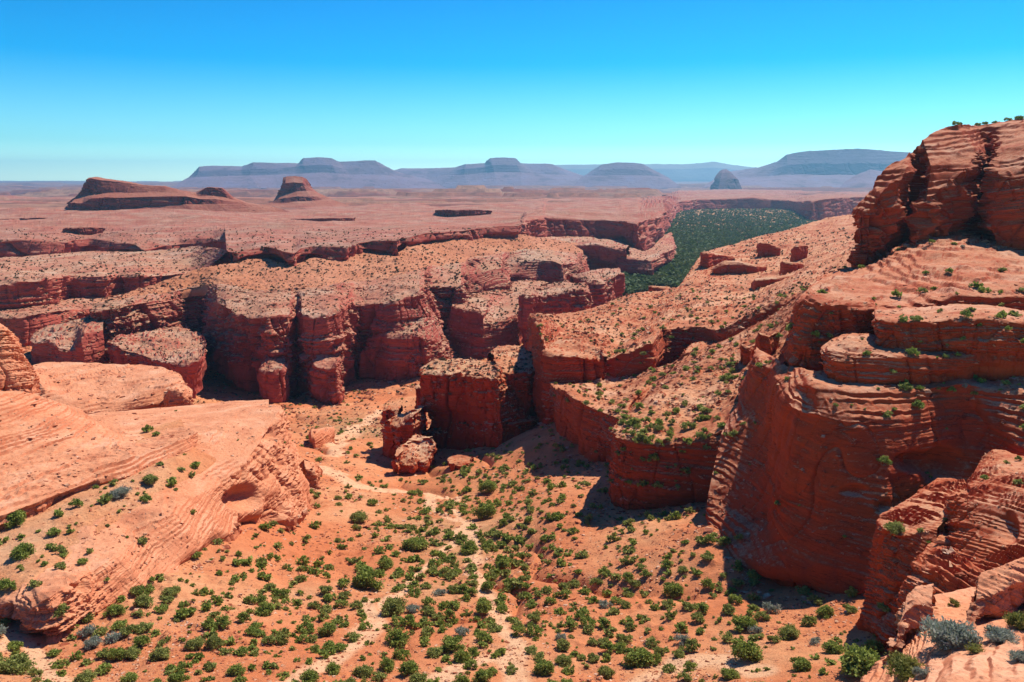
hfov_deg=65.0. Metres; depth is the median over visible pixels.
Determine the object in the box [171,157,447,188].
mesa
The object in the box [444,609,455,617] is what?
juniper shrub
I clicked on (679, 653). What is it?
desert shrub
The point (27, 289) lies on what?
terrace
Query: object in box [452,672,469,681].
juniper shrub
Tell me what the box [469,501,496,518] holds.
juniper shrub
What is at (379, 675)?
desert shrub
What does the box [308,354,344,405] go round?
cliff toe
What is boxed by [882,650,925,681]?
rabbitbrush
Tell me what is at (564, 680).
juniper shrub
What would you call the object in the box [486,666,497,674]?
juniper shrub
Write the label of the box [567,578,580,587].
desert shrub
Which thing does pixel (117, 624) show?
juniper shrub
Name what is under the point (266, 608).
juniper shrub
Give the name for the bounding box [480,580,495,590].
juniper shrub
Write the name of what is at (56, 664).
juniper shrub
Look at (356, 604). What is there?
desert shrub
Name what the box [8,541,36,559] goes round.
juniper shrub
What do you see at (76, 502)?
juniper shrub
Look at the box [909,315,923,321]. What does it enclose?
desert shrub
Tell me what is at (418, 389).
rock block
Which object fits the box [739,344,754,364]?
boulder
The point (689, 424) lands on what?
desert shrub
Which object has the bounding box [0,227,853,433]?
scrub
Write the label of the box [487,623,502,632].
desert shrub
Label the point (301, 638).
juniper shrub
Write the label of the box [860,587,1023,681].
ground
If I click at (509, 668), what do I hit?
desert shrub
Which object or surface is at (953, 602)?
rabbitbrush
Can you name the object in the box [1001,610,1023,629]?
rabbitbrush
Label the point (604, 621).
juniper shrub
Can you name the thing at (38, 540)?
sandy bench
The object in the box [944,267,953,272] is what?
juniper shrub
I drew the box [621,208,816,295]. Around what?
valley woodland
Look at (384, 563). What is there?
juniper shrub
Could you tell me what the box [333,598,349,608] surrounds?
juniper shrub
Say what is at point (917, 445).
great wall
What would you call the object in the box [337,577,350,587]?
juniper shrub
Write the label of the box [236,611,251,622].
juniper shrub
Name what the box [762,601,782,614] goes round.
sagebrush
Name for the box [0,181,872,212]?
distant plain
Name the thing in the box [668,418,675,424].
desert shrub
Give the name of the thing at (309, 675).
juniper shrub
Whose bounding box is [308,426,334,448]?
pale boulder
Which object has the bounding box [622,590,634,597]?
desert shrub
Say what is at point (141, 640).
juniper shrub
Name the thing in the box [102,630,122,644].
sagebrush
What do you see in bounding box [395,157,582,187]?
mesa
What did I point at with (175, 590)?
desert shrub
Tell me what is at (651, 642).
desert shrub
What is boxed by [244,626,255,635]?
juniper shrub
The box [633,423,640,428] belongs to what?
juniper shrub
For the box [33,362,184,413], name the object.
tilted slab
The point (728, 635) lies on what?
desert shrub
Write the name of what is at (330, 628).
juniper shrub
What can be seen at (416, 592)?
juniper shrub
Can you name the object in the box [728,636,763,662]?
juniper shrub
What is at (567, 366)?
buttress
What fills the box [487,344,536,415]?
rock tower
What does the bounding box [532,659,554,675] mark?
juniper shrub
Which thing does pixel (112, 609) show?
juniper shrub
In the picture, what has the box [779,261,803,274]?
boulder
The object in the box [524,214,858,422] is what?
slope
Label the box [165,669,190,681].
juniper shrub
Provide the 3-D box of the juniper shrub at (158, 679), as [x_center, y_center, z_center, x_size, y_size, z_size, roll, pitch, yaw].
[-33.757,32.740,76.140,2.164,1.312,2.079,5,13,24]
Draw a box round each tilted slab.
[0,390,197,530]
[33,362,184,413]
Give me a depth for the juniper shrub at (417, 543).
143.01 m
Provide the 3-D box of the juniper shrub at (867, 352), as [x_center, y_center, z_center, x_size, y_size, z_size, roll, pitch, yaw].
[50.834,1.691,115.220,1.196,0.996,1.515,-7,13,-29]
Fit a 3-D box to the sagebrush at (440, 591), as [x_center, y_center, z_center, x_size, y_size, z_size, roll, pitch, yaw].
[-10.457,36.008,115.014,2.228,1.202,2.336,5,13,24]
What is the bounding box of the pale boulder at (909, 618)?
[882,584,935,663]
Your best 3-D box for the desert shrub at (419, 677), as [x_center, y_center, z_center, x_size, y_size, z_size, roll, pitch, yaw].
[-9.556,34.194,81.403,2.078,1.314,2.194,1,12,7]
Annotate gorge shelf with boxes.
[446,280,550,357]
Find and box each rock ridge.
[855,478,966,649]
[896,528,984,607]
[944,449,1023,570]
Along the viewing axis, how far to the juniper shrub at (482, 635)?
94.01 m
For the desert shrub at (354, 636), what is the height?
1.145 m
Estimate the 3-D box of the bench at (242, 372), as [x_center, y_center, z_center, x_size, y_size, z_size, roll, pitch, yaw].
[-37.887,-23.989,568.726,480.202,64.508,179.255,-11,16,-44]
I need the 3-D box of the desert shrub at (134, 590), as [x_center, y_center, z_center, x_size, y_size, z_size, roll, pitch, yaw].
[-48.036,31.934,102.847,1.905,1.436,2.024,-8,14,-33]
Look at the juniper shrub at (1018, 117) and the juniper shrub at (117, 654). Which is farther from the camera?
the juniper shrub at (1018, 117)
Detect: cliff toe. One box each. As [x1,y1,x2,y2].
[257,355,289,403]
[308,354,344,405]
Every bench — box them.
[0,419,216,595]
[88,249,585,396]
[537,232,676,275]
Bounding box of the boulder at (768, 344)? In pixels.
[754,330,779,355]
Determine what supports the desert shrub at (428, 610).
on the canyon floor
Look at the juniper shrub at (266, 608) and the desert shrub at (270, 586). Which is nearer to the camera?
the juniper shrub at (266, 608)
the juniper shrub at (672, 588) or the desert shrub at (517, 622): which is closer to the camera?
the desert shrub at (517, 622)
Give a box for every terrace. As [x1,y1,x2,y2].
[0,246,230,309]
[0,296,115,346]
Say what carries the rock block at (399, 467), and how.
on the canyon floor
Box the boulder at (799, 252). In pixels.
[790,244,808,261]
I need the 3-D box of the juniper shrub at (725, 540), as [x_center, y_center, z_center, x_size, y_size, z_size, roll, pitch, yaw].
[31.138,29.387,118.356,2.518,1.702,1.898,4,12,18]
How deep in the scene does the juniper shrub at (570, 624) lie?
98.49 m
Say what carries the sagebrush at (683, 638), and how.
on the canyon floor
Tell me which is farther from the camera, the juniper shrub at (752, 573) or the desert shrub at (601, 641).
the juniper shrub at (752, 573)
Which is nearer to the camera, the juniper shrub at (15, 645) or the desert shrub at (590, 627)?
the juniper shrub at (15, 645)
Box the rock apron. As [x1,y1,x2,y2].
[359,303,453,380]
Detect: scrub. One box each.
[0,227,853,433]
[0,281,1023,681]
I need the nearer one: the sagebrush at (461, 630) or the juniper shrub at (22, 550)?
the sagebrush at (461, 630)
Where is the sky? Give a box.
[0,0,1023,181]
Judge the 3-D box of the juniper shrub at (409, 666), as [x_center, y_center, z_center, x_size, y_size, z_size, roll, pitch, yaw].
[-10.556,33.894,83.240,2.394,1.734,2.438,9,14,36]
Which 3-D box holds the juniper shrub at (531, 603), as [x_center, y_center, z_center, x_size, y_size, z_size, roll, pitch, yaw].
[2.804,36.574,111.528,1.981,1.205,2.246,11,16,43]
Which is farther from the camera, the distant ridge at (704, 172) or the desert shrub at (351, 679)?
the distant ridge at (704, 172)
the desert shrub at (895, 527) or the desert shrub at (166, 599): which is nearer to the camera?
the desert shrub at (895, 527)
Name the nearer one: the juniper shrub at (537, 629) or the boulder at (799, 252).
the juniper shrub at (537, 629)
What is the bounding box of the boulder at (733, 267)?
[712,260,766,274]
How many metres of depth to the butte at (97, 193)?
1341.69 m
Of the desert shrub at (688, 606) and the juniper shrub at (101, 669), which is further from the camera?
the desert shrub at (688, 606)
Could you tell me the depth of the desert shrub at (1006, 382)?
111.94 m
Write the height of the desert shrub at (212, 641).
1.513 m
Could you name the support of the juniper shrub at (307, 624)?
on the canyon floor
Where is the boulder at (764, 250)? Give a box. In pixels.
[756,242,780,257]
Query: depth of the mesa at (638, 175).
9069.66 m
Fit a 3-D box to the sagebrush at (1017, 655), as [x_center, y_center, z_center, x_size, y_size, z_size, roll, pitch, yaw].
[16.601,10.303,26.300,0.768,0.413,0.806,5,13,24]
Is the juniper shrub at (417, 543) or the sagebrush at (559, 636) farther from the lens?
the juniper shrub at (417, 543)
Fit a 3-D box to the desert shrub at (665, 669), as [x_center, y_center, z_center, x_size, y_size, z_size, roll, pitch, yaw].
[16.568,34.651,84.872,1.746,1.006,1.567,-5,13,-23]
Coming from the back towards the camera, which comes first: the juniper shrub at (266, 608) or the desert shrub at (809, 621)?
the juniper shrub at (266, 608)
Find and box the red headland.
[846,119,1023,267]
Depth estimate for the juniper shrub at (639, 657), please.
86.80 m
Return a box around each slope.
[92,234,582,302]
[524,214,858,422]
[549,284,810,509]
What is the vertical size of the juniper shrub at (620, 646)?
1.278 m
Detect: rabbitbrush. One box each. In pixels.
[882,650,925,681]
[947,597,960,606]
[964,640,985,652]
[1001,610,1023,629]
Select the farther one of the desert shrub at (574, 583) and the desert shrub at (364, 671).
the desert shrub at (574, 583)
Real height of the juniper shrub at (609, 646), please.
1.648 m
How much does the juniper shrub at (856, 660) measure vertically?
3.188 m
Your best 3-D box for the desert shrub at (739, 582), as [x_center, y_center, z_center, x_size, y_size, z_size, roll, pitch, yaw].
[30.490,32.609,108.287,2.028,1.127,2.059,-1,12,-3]
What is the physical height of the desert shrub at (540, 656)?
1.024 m
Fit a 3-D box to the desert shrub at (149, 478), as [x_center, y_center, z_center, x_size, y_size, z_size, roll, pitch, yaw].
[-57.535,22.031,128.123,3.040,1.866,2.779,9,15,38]
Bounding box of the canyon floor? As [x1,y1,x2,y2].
[0,209,888,681]
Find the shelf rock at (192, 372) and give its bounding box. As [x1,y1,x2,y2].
[106,326,207,398]
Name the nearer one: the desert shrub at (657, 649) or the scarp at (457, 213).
the desert shrub at (657, 649)
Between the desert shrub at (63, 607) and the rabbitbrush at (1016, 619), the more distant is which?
the desert shrub at (63, 607)
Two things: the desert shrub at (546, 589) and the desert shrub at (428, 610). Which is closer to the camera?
the desert shrub at (428, 610)
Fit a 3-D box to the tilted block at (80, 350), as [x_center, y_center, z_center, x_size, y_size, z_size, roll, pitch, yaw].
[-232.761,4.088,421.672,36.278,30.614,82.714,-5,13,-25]
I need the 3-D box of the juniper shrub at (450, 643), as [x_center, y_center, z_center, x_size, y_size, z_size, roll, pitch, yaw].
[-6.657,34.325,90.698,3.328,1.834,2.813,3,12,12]
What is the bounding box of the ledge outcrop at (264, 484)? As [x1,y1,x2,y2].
[0,399,311,643]
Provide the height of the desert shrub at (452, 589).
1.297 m
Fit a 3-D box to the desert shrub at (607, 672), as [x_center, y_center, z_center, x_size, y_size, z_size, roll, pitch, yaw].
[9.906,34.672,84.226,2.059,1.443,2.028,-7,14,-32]
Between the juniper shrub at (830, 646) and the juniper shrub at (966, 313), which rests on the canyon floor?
the juniper shrub at (830, 646)
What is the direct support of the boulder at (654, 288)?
on the slope at (627, 362)
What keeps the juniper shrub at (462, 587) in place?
on the canyon floor
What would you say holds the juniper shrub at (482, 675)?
on the canyon floor
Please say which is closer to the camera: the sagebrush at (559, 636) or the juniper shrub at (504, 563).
the sagebrush at (559, 636)
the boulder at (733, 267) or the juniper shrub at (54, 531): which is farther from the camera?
the boulder at (733, 267)
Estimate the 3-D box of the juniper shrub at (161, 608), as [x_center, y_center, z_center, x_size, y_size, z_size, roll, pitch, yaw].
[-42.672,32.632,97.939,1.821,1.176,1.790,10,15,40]
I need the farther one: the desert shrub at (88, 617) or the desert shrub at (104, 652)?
the desert shrub at (88, 617)
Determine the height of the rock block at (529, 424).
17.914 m
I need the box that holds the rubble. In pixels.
[0,220,1023,681]
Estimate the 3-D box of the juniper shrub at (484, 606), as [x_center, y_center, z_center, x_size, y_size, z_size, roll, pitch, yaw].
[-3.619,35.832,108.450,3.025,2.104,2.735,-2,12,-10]
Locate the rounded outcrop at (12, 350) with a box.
[0,324,40,393]
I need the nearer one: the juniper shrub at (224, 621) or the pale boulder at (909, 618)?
the pale boulder at (909, 618)
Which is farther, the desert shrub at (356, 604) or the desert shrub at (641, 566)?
the desert shrub at (641, 566)
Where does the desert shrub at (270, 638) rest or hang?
on the canyon floor
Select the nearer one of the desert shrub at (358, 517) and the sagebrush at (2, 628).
the sagebrush at (2, 628)
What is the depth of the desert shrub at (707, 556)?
115.00 m
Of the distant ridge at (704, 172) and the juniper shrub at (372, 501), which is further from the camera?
the distant ridge at (704, 172)
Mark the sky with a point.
(124, 90)
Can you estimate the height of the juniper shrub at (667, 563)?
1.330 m
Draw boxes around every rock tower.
[419,357,527,449]
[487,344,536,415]
[517,281,592,345]
[567,267,624,307]
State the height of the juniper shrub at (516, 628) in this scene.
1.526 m
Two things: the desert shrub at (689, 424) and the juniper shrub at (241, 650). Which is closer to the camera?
the juniper shrub at (241, 650)
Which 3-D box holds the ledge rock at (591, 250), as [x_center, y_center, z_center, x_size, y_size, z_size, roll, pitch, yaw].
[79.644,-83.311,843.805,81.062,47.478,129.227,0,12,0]
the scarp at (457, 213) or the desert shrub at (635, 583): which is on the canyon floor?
the desert shrub at (635, 583)
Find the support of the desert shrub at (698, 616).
on the canyon floor
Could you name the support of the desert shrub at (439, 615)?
on the canyon floor
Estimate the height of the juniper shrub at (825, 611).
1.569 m
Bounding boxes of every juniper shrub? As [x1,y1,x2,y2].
[0,577,16,590]
[4,508,26,528]
[6,640,23,650]
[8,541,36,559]
[45,527,61,535]
[45,648,61,657]
[50,658,70,668]
[67,498,83,506]
[76,557,88,564]
[94,661,112,675]
[100,603,126,617]
[107,646,125,661]
[108,619,128,630]
[118,670,138,681]
[132,632,151,647]
[135,582,155,596]
[138,493,152,502]
[150,677,168,681]
[153,603,168,613]
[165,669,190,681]
[176,659,192,672]
[192,551,202,558]
[200,617,218,629]
[215,613,231,628]
[225,663,245,675]
[232,646,247,656]
[232,675,247,681]
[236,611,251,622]
[243,594,256,604]
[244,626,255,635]
[247,621,263,628]
[250,629,266,636]
[252,601,277,616]
[255,594,267,605]
[278,587,291,598]
[294,618,315,634]
[294,634,307,642]
[299,666,321,681]
[309,644,320,653]
[316,620,337,636]
[322,640,335,649]
[325,660,340,675]
[332,642,348,651]
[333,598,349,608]
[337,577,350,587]
[351,562,386,590]
[367,498,377,505]
[375,557,393,569]
[379,655,395,672]
[384,624,412,647]
[390,614,406,626]
[392,647,410,660]
[395,659,420,676]
[399,535,430,551]
[407,586,421,597]
[419,620,434,627]
[421,596,436,607]
[440,635,465,653]
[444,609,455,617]
[447,599,459,609]
[452,649,471,662]
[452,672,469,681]
[456,583,469,593]
[457,537,480,555]
[462,657,477,669]
[463,587,477,596]
[467,646,479,656]
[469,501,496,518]
[472,668,493,681]
[474,629,493,642]
[475,600,495,613]
[477,479,497,494]
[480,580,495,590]
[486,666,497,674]
[494,557,512,568]
[495,603,507,613]
[512,625,527,636]
[524,599,537,608]
[526,621,543,636]
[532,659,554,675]
[543,596,557,604]
[555,677,569,681]
[558,588,572,598]
[563,619,578,631]
[574,607,589,618]
[579,614,596,627]
[597,566,611,576]
[597,616,611,628]
[600,640,616,653]
[609,596,621,603]
[615,641,627,653]
[620,645,653,667]
[622,571,633,581]
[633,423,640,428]
[639,569,652,577]
[650,652,661,665]
[661,559,673,568]
[662,581,683,597]
[674,622,688,632]
[683,660,697,671]
[694,601,708,613]
[700,577,714,589]
[702,534,715,542]
[715,535,730,545]
[720,667,740,679]
[728,593,743,603]
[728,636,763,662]
[731,614,758,631]
[746,569,761,578]
[789,656,812,671]
[816,604,834,618]
[820,639,846,653]
[835,643,879,677]
[860,638,884,653]
[862,350,871,354]
[876,455,892,465]
[905,347,920,355]
[911,399,924,410]
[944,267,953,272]
[946,386,956,391]
[959,309,973,317]
[1014,115,1023,118]
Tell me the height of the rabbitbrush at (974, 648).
0.414 m
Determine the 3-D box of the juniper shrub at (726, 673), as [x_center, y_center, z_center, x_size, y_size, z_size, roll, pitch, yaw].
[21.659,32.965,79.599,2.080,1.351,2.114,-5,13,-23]
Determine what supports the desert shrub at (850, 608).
on the canyon floor
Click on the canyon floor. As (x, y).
(774, 659)
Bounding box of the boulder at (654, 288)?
[648,286,668,290]
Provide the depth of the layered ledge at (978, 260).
147.81 m
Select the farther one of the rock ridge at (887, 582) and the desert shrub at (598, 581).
the desert shrub at (598, 581)
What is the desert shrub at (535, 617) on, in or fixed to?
on the canyon floor
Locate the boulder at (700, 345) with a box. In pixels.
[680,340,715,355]
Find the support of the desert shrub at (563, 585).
on the canyon floor
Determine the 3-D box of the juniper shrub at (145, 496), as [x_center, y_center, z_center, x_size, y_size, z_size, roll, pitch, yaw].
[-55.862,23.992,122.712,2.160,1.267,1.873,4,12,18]
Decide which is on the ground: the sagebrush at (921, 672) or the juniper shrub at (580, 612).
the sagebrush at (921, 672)
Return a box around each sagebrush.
[0,623,8,635]
[76,623,95,636]
[82,635,101,649]
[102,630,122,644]
[108,485,132,498]
[405,603,421,613]
[432,588,446,596]
[454,625,471,636]
[554,633,568,639]
[599,600,612,608]
[673,633,690,645]
[747,625,764,633]
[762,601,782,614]
[809,636,821,644]
[910,666,933,678]
[917,614,982,653]
[983,623,1020,644]
[1006,649,1023,662]
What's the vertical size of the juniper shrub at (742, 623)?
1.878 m
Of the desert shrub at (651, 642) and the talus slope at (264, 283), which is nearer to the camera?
the desert shrub at (651, 642)
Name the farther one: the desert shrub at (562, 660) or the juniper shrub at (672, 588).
the juniper shrub at (672, 588)
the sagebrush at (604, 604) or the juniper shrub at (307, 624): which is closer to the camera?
the juniper shrub at (307, 624)
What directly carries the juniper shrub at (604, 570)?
on the canyon floor
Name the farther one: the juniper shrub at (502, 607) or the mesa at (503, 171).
the mesa at (503, 171)
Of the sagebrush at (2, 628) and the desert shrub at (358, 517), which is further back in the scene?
the desert shrub at (358, 517)
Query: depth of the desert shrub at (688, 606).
101.31 m
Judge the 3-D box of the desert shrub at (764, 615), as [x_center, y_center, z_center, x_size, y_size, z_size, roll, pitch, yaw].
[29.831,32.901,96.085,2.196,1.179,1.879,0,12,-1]
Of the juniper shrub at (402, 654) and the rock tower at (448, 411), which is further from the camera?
the rock tower at (448, 411)
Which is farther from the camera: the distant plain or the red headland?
the distant plain
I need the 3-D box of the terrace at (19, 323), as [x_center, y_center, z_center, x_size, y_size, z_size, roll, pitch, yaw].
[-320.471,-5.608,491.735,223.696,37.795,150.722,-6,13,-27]
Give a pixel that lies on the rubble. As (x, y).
(706, 530)
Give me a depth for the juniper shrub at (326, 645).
90.24 m
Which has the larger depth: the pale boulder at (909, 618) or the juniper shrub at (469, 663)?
the juniper shrub at (469, 663)
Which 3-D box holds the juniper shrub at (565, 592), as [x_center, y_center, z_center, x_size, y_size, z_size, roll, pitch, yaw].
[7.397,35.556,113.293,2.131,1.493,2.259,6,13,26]
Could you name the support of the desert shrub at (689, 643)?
on the canyon floor
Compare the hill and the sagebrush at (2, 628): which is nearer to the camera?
the sagebrush at (2, 628)
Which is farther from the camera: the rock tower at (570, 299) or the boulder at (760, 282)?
the rock tower at (570, 299)
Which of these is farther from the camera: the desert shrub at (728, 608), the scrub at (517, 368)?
the scrub at (517, 368)
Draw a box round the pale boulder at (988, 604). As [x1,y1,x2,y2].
[956,557,1023,627]
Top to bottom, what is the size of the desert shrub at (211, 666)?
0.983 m
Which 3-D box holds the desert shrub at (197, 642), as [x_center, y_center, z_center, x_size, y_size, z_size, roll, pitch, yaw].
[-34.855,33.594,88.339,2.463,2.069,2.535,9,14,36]
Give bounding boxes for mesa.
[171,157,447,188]
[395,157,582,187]
[573,162,681,188]
[702,148,911,187]
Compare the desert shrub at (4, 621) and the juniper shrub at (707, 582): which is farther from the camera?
the juniper shrub at (707, 582)
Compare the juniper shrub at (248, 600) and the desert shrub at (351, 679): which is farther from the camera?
the juniper shrub at (248, 600)
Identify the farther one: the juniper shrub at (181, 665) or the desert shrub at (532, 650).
the desert shrub at (532, 650)
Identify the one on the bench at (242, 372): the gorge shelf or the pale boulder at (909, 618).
the gorge shelf
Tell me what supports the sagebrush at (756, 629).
on the canyon floor
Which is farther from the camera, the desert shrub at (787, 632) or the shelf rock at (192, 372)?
the shelf rock at (192, 372)
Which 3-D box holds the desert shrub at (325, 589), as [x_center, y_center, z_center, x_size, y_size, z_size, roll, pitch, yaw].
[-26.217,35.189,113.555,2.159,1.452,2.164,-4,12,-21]
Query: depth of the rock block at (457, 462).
218.91 m
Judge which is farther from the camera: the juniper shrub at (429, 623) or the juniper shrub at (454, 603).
the juniper shrub at (454, 603)
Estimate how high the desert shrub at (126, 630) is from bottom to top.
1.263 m
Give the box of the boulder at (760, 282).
[751,273,794,289]
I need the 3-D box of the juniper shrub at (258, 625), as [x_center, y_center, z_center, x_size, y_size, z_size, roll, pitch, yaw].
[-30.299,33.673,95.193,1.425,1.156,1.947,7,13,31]
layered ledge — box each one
[781,230,1023,370]
[820,333,989,384]
[871,304,1023,380]
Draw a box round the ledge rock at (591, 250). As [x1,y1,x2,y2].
[555,237,630,262]
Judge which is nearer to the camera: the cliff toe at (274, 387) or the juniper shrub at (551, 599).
the juniper shrub at (551, 599)
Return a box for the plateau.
[0,189,868,265]
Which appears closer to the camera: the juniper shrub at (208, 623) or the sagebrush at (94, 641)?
the sagebrush at (94, 641)
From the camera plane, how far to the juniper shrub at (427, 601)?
109.14 m
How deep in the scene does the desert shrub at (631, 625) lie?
97.57 m
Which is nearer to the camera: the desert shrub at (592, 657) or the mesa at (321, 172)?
the desert shrub at (592, 657)
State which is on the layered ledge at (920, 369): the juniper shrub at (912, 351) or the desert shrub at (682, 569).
the juniper shrub at (912, 351)
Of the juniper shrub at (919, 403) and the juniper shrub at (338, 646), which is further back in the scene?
the juniper shrub at (919, 403)
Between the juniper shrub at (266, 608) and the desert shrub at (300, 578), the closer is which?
the juniper shrub at (266, 608)
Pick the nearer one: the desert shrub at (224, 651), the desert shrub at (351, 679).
the desert shrub at (351, 679)
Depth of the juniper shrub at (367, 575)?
117.83 m
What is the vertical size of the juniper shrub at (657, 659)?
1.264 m
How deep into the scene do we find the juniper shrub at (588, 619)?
99.59 m
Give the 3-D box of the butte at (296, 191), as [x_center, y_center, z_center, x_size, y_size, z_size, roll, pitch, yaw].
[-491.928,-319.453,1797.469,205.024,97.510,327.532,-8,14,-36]
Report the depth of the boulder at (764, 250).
529.88 m
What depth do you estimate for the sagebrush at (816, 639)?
86.53 m
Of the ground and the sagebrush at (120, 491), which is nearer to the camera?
the ground
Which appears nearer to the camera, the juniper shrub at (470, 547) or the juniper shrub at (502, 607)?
the juniper shrub at (502, 607)
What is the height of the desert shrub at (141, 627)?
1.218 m
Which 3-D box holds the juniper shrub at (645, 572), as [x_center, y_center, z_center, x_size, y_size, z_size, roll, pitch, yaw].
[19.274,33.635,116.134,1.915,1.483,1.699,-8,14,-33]
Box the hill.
[840,169,881,187]
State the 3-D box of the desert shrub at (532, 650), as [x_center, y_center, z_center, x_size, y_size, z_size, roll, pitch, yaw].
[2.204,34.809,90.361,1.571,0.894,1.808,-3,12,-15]
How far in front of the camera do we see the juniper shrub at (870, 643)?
81.01 m
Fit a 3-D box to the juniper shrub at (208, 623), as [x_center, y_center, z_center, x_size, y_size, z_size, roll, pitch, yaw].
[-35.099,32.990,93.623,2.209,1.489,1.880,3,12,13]
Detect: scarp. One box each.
[19,217,45,219]
[62,227,105,234]
[291,217,355,221]
[435,209,491,216]
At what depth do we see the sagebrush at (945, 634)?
28.60 m
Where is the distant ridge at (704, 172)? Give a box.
[555,162,756,181]
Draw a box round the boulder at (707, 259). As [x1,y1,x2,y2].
[699,252,734,267]
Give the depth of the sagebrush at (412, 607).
106.18 m
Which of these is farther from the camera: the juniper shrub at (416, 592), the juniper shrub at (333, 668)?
the juniper shrub at (416, 592)
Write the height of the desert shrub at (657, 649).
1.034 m
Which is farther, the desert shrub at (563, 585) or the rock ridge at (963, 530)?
the desert shrub at (563, 585)
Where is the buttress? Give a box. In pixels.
[538,339,607,424]
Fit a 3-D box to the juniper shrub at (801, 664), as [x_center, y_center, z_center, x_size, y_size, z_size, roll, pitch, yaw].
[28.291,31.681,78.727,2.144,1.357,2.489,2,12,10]
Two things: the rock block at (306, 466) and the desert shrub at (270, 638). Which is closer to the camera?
the desert shrub at (270, 638)
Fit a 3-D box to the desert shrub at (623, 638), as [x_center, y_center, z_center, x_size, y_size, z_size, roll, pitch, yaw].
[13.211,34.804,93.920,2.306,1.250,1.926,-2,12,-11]
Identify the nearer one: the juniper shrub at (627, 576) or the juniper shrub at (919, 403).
the juniper shrub at (919, 403)
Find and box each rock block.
[163,383,194,406]
[299,460,322,487]
[380,403,402,441]
[380,405,426,459]
[391,433,436,475]
[414,384,427,427]
[447,455,473,470]
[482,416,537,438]
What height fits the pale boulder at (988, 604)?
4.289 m
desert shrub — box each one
[0,618,10,626]
[0,651,36,675]
[27,579,42,588]
[52,602,69,619]
[54,561,66,569]
[72,668,99,681]
[80,612,94,623]
[92,626,108,636]
[95,647,109,658]
[119,624,136,635]
[121,645,141,659]
[129,585,143,595]
[132,593,154,607]
[134,622,153,634]
[141,473,158,484]
[148,645,170,661]
[159,595,174,603]
[160,583,180,596]
[183,635,206,650]
[203,661,216,671]
[204,635,225,650]
[218,647,233,655]
[260,633,276,643]
[263,582,275,590]
[275,633,288,645]
[294,574,306,582]
[307,601,320,608]
[307,634,317,643]
[317,602,332,613]
[319,585,332,593]
[338,591,351,598]
[340,675,356,681]
[343,631,363,642]
[349,511,368,522]
[349,600,364,608]
[352,663,376,677]
[370,670,388,680]
[380,595,407,616]
[409,672,427,681]
[419,582,431,588]
[420,604,434,616]
[426,645,443,657]
[431,611,445,620]
[446,585,458,593]
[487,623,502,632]
[506,663,517,674]
[510,619,525,628]
[524,644,536,654]
[526,611,540,622]
[531,652,546,662]
[540,585,552,593]
[554,653,571,667]
[556,638,571,651]
[558,582,570,589]
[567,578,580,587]
[582,623,593,634]
[587,637,598,645]
[587,652,599,663]
[589,577,602,585]
[597,637,611,644]
[597,665,615,679]
[615,633,632,644]
[619,599,631,608]
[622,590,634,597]
[624,621,637,631]
[628,579,640,587]
[635,563,646,569]
[644,424,653,429]
[645,636,660,648]
[652,646,666,655]
[654,425,663,430]
[661,599,675,608]
[661,663,675,672]
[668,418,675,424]
[671,648,684,657]
[676,671,692,681]
[677,565,688,573]
[679,421,697,428]
[681,601,697,610]
[685,638,700,651]
[690,612,704,622]
[699,551,714,560]
[718,631,733,642]
[722,603,735,615]
[730,578,744,586]
[753,610,771,620]
[767,635,781,642]
[777,622,800,640]
[794,585,812,595]
[799,614,817,626]
[806,594,824,604]
[842,603,857,612]
[876,602,890,612]
[883,520,908,535]
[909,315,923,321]
[997,267,1007,271]
[1001,380,1011,384]
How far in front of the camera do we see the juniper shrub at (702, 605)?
99.75 m
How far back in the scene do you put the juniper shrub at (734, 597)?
101.08 m
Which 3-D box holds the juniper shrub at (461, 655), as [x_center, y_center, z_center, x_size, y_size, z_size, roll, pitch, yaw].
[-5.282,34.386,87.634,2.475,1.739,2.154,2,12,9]
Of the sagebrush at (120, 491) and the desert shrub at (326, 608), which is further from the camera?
the sagebrush at (120, 491)
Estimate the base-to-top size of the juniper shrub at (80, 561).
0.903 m
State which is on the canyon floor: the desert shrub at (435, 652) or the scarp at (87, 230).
the desert shrub at (435, 652)
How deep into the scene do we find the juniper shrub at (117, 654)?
85.42 m
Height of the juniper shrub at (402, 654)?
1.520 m
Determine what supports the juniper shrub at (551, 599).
on the canyon floor
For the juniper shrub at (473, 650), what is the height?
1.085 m
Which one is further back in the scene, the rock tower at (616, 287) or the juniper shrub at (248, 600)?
the rock tower at (616, 287)
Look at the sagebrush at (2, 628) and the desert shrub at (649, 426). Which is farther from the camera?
the desert shrub at (649, 426)
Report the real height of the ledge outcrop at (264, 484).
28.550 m
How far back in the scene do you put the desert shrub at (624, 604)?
105.50 m
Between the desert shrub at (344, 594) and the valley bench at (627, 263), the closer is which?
the desert shrub at (344, 594)
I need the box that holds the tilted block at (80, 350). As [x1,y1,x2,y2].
[30,314,104,364]
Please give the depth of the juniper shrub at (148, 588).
102.78 m
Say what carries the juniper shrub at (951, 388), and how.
on the great wall
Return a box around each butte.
[66,177,289,212]
[262,176,347,207]
[710,169,741,189]
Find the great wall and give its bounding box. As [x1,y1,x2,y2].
[706,350,1023,595]
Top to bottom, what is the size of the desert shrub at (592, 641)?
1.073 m
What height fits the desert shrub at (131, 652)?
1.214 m

